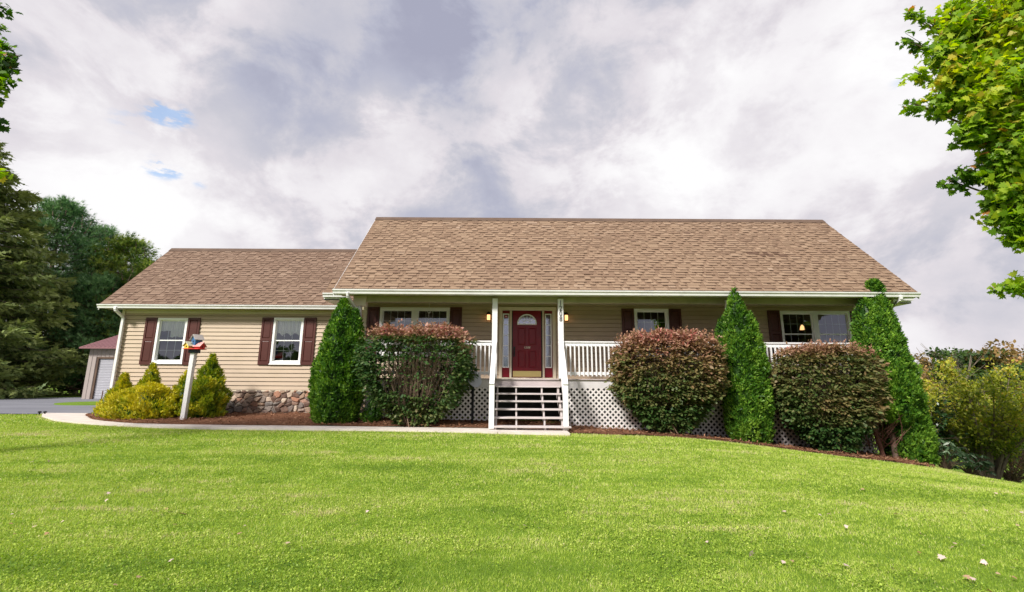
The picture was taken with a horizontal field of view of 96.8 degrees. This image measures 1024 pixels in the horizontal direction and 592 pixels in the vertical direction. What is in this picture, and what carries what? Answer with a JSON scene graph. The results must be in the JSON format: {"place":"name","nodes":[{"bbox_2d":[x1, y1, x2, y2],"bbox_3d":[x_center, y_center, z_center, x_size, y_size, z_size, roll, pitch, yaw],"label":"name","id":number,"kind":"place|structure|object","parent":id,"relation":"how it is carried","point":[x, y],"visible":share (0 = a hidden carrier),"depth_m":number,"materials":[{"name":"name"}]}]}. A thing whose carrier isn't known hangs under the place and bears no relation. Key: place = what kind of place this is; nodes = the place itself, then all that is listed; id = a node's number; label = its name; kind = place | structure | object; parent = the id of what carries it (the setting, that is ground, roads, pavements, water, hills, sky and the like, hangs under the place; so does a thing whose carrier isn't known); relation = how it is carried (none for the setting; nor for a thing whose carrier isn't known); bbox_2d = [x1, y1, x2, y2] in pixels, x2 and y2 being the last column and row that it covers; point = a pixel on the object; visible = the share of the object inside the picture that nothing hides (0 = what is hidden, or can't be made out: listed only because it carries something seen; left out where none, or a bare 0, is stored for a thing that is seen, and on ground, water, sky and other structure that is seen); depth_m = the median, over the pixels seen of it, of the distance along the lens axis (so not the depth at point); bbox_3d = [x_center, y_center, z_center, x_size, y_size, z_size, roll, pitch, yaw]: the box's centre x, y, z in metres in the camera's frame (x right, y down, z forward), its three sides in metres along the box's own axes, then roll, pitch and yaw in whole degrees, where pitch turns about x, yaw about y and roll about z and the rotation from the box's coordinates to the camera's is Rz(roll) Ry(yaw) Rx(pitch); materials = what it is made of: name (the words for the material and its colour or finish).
{"place":"outdoors","nodes":[
{"label":"outdoors","id":0,"kind":"place"},
{"bbox_2d":[0,397,99,413],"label":"driveway","id":1,"kind":"structure","parent":0,"point":[22,406],"depth_m":18.82,"materials":[{"name":"grey asphalt"}]},
{"bbox_2d":[54,401,104,404],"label":"grass island","id":2,"kind":"structure","parent":1,"relation":"on","point":[80,403],"depth_m":20.28,"materials":[{"name":"plant"}]},
{"bbox_2d":[79,335,117,398],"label":"shed","id":3,"kind":"structure","parent":1,"relation":"on","point":[97,381],"depth_m":25.16,"materials":[{"name":"beige metal"}]},
{"bbox_2d":[93,359,113,398],"bbox_3d":[-21.628,4.540,25.115,2.600,2.288,0.030,0,-11,0],"label":"roll up door","id":4,"kind":"structure","parent":3,"relation":"in","point":[105,368],"depth_m":25.12,"materials":[{"name":"white metal"}]},
{"bbox_2d":[0,385,1023,591],"bbox_3d":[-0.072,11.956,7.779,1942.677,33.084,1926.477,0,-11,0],"label":"ground","id":5,"kind":"structure","parent":0,"point":[510,567],"depth_m":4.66,"materials":[{"name":"green plant"}]},
{"bbox_2d":[0,2,22,183],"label":"maple tree","id":6,"kind":"object","parent":5,"relation":"on","point":[9,64],"visible":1,"depth_m":7.11,"materials":[{"name":"green plant"}]},
{"bbox_2d":[0,140,88,398],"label":"spruce tree","id":7,"kind":"object","parent":5,"relation":"on","point":[17,221],"visible":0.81,"depth_m":28.79,"materials":[{"name":"green plant"}]},
{"bbox_2d":[1,194,116,381],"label":"pine tree","id":8,"kind":"object","parent":5,"relation":"on","point":[72,215],"visible":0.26,"depth_m":34.96,"materials":[{"name":"green plant"}]},
{"bbox_2d":[7,267,129,394],"bbox_3d":[-30.254,2.675,33.118,9.937,9.517,9.564,0,-11,0],"label":"pine tree","id":9,"kind":"object","parent":5,"relation":"on","point":[92,283],"visible":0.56,"depth_m":31.73,"materials":[{"name":"green plant"}]},
{"bbox_2d":[57,223,128,392],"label":"pine tree","id":10,"kind":"object","parent":5,"relation":"on","point":[108,230],"visible":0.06,"depth_m":40.55,"materials":[{"name":"green plant"}]},
{"bbox_2d":[46,231,161,382],"bbox_3d":[-31.793,1.264,36.939,10.943,13.738,11.874,0,-11,0],"label":"pine tree","id":11,"kind":"object","parent":5,"relation":"on","point":[122,250],"visible":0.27,"depth_m":36.83,"materials":[{"name":"green plant"}]},
{"bbox_2d":[65,252,154,378],"bbox_3d":[-28.297,2.228,35.054,9.276,11.174,10.245,10,-15,-41],"label":"pine tree","id":12,"kind":"object","parent":5,"relation":"on","point":[132,272],"visible":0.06,"depth_m":33.68,"materials":[{"name":"green plant"}]},
{"bbox_2d":[42,413,569,435],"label":"walkway","id":13,"kind":"structure","parent":5,"relation":"on","point":[78,418],"depth_m":10.97,"materials":[{"name":"concrete"}]},
{"bbox_2d":[96,217,920,452],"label":"house","id":14,"kind":"structure","parent":5,"relation":"on","point":[544,311],"depth_m":14.53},
{"bbox_2d":[151,318,187,363],"bbox_3d":[-11.384,1.502,15.202,1.050,1.535,0.180,0,-11,0],"label":"window","id":15,"kind":"structure","parent":14,"relation":"in","point":[177,326],"depth_m":15.25,"materials":[{"name":"white glass"}]},
{"bbox_2d":[268,318,304,364],"bbox_3d":[-7.489,1.510,15.199,1.050,1.565,0.168,0,-11,0],"label":"window","id":16,"kind":"structure","parent":14,"relation":"in","point":[282,326],"depth_m":15.23,"materials":[{"name":"white glass"}]},
{"bbox_2d":[379,307,449,356],"bbox_3d":[-3.102,1.150,14.503,2.261,1.560,0.255,0,-11,0],"label":"window","id":17,"kind":"structure","parent":14,"relation":"in","point":[414,311],"depth_m":14.53,"materials":[{"name":"white glass"}]},
{"bbox_2d":[512,311,542,377],"bbox_3d":[0.475,1.503,14.357,0.969,2.100,0.141,0,-11,0],"label":"front door","id":18,"kind":"structure","parent":14,"relation":"in","point":[526,325],"depth_m":14.39,"materials":[{"name":"red wood"}]},
{"bbox_2d":[634,309,668,356],"bbox_3d":[4.444,1.182,14.450,1.134,1.565,0.145,0,-11,0],"label":"window","id":19,"kind":"structure","parent":14,"relation":"in","point":[666,315],"depth_m":14.52,"materials":[{"name":"white glass"}]},
{"bbox_2d":[780,311,851,355],"bbox_3d":[9.665,1.233,14.446,2.265,1.525,0.145,0,-11,0],"label":"window","id":20,"kind":"structure","parent":14,"relation":"in","point":[815,334],"depth_m":14.50,"materials":[{"name":"white glass"}]},
{"bbox_2d":[0,450,1023,591],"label":"clover","id":21,"kind":"object","parent":5,"relation":"on","point":[299,546],"visible":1,"depth_m":4.38,"materials":[{"name":"green plant"}]},
{"bbox_2d":[85,411,940,467],"bbox_3d":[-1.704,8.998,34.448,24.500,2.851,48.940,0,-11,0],"label":"mulch bed","id":22,"kind":"object","parent":5,"relation":"on","point":[303,420],"visible":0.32,"depth_m":11.95,"materials":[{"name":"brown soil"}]},
{"bbox_2d":[91,396,125,418],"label":"golden cypress","id":23,"kind":"object","parent":22,"relation":"on","point":[96,408],"visible":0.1,"depth_m":12.83,"materials":[{"name":"yellow plant"}]},
{"bbox_2d":[100,372,133,403],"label":"golden cypress","id":24,"kind":"object","parent":22,"relation":"on","point":[123,381],"visible":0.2,"depth_m":13.62,"materials":[{"name":"yellow plant"}]},
{"bbox_2d":[96,381,182,419],"bbox_3d":[-10.613,3.022,13.175,2.377,1.162,1.885,0,-11,0],"label":"golden cypress","id":25,"kind":"object","parent":22,"relation":"on","point":[150,400],"visible":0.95,"depth_m":12.75,"materials":[{"name":"yellow plant"}]},
{"bbox_2d":[135,362,161,386],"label":"golden cypress","id":26,"kind":"object","parent":22,"relation":"on","point":[153,376],"visible":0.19,"depth_m":13.82,"materials":[{"name":"yellow plant"}]},
{"bbox_2d":[171,370,194,416],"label":"golden cypress","id":27,"kind":"object","parent":22,"relation":"on","point":[179,386],"visible":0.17,"depth_m":13.72,"materials":[{"name":"plant"}]},
{"bbox_2d":[180,334,206,419],"bbox_3d":[-9.030,2.278,12.805,0.560,2.406,0.432,0,-11,0],"label":"birdhouse post","id":28,"kind":"object","parent":22,"relation":"on","point":[195,345],"visible":0.92,"depth_m":12.83,"materials":[{"name":"white wood"}]},
{"bbox_2d":[174,375,231,417],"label":"golden cypress","id":29,"kind":"object","parent":22,"relation":"on","point":[202,402],"visible":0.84,"depth_m":13.09,"materials":[{"name":"green plant"}]},
{"bbox_2d":[192,353,233,414],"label":"golden cypress","id":30,"kind":"object","parent":22,"relation":"on","point":[212,368],"visible":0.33,"depth_m":13.85,"materials":[{"name":"green plant"}]},
{"bbox_2d":[307,297,365,424],"bbox_3d":[-4.736,1.722,12.310,1.612,3.501,1.410,0,-11,0],"label":"arborvitae","id":31,"kind":"object","parent":22,"relation":"on","point":[335,395],"visible":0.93,"depth_m":11.93,"materials":[{"name":"green plant"}]},
{"bbox_2d":[358,399,381,422],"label":"evergreen","id":32,"kind":"object","parent":22,"relation":"on","point":[372,414],"visible":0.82,"depth_m":12.01,"materials":[{"name":"green plant"}]},
{"bbox_2d":[351,319,479,426],"bbox_3d":[-2.453,2.039,11.826,3.248,2.846,1.740,0,-11,0],"label":"burning bush","id":33,"kind":"object","parent":22,"relation":"on","point":[411,407],"visible":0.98,"depth_m":11.53,"materials":[{"name":"green plant"}]},
{"bbox_2d":[468,371,481,422],"bbox_3d":[-0.979,2.679,11.894,0.319,1.426,0.476,-3,-11,15],"label":"satellite dish","id":34,"kind":"object","parent":22,"relation":"on","point":[475,382],"visible":0.73,"depth_m":12.04,"materials":[{"name":"grey metal"}]},
{"bbox_2d":[604,326,731,434],"bbox_3d":[4.041,2.189,11.759,3.212,2.819,1.773,0,-11,0],"label":"burning bush","id":35,"kind":"object","parent":22,"relation":"on","point":[659,414],"visible":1,"depth_m":11.30,"materials":[{"name":"green plant"}]},
{"bbox_2d":[714,287,775,443],"bbox_3d":[6.156,1.802,12.020,1.442,4.207,1.143,0,-11,0],"label":"arborvitae","id":36,"kind":"object","parent":22,"relation":"on","point":[749,408],"visible":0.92,"depth_m":11.70,"materials":[{"name":"green plant"}]},
{"bbox_2d":[765,338,895,453],"bbox_3d":[8.092,2.579,11.702,3.031,2.926,1.656,0,-11,0],"label":"burning bush","id":37,"kind":"object","parent":22,"relation":"on","point":[837,427],"visible":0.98,"depth_m":11.29,"materials":[{"name":"green plant"}]},
{"bbox_2d":[855,404,910,455],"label":"dead stems","id":38,"kind":"object","parent":22,"relation":"on","point":[877,438],"visible":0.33,"depth_m":11.80,"materials":[{"name":"brown plant"}]},
{"bbox_2d":[848,278,940,465],"bbox_3d":[10.319,2.038,12.455,2.253,5.159,1.812,0,-11,0],"label":"arborvitae","id":39,"kind":"object","parent":22,"relation":"on","point":[875,323],"visible":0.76,"depth_m":11.92,"materials":[{"name":"green plant"}]},
{"bbox_2d":[910,348,953,382],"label":"tree","id":40,"kind":"object","parent":5,"relation":"on","point":[922,360],"visible":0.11,"depth_m":54.33,"materials":[{"name":"green plant"}]},
{"bbox_2d":[920,365,954,453],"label":"tree","id":41,"kind":"object","parent":5,"relation":"on","point":[926,376],"visible":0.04,"depth_m":47.05,"materials":[{"name":"green plant"}]},
{"bbox_2d":[927,384,972,465],"bbox_3d":[12.844,4.005,14.524,3.248,2.949,2.738,0,-11,0],"label":"tall shrub","id":42,"kind":"object","parent":5,"relation":"on","point":[944,415],"visible":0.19,"depth_m":13.91,"materials":[{"name":"green plant"}]},
{"bbox_2d":[937,439,973,468],"bbox_3d":[11.713,4.335,12.410,1.193,0.884,1.096,0,-11,0],"label":"rhododendron","id":43,"kind":"object","parent":5,"relation":"on","point":[947,463],"visible":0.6,"depth_m":12.24,"materials":[{"name":"green plant"}]},
{"bbox_2d":[920,343,996,412],"bbox_3d":[39.303,9.126,38.813,6.617,10.383,5.545,-2,-11,11],"label":"tree","id":44,"kind":"object","parent":5,"relation":"on","point":[934,355],"visible":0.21,"depth_m":39.62,"materials":[{"name":"green plant"}]},
{"bbox_2d":[895,0,1023,298],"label":"maple tree","id":45,"kind":"object","parent":5,"relation":"on","point":[976,56],"visible":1,"depth_m":6.94,"materials":[{"name":"green plant"}]},
{"bbox_2d":[921,356,1023,478],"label":"tall shrub","id":46,"kind":"object","parent":5,"relation":"on","point":[1006,433],"visible":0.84,"depth_m":13.56,"materials":[{"name":"green plant"}]},
{"bbox_2d":[951,450,995,475],"bbox_3d":[12.709,4.668,12.629,0.947,0.732,0.978,0,-11,0],"label":"rhododendron","id":47,"kind":"object","parent":5,"relation":"on","point":[970,468],"visible":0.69,"depth_m":12.50,"materials":[{"name":"green plant"}]},
{"bbox_2d":[925,388,1023,462],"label":"tall shrub","id":48,"kind":"object","parent":5,"relation":"on","point":[989,401],"visible":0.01,"depth_m":16.95,"materials":[{"name":"green plant"}]},
{"bbox_2d":[940,347,1016,400],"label":"tree","id":49,"kind":"object","parent":5,"relation":"on","point":[980,371],"visible":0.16,"depth_m":44.74,"materials":[{"name":"green plant"}]},
{"bbox_2d":[962,339,1023,411],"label":"tree","id":50,"kind":"object","parent":5,"relation":"on","point":[1014,353],"visible":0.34,"depth_m":43.91,"materials":[{"name":"green plant"}]},
{"bbox_2d":[971,361,1023,456],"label":"tree","id":51,"kind":"object","parent":5,"relation":"on","point":[1019,368],"visible":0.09,"depth_m":38.23,"materials":[{"name":"green plant"}]},
{"bbox_2d":[988,441,1023,482],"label":"tall shrub","id":52,"kind":"object","parent":5,"relation":"on","point":[1013,474],"visible":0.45,"depth_m":13.84,"materials":[{"name":"green plant"}]},
{"bbox_2d":[0,0,1023,362],"label":"sky","id":53,"kind":"structure","parent":0,"point":[238,124],"materials":[{"name":"white"}]}
]}

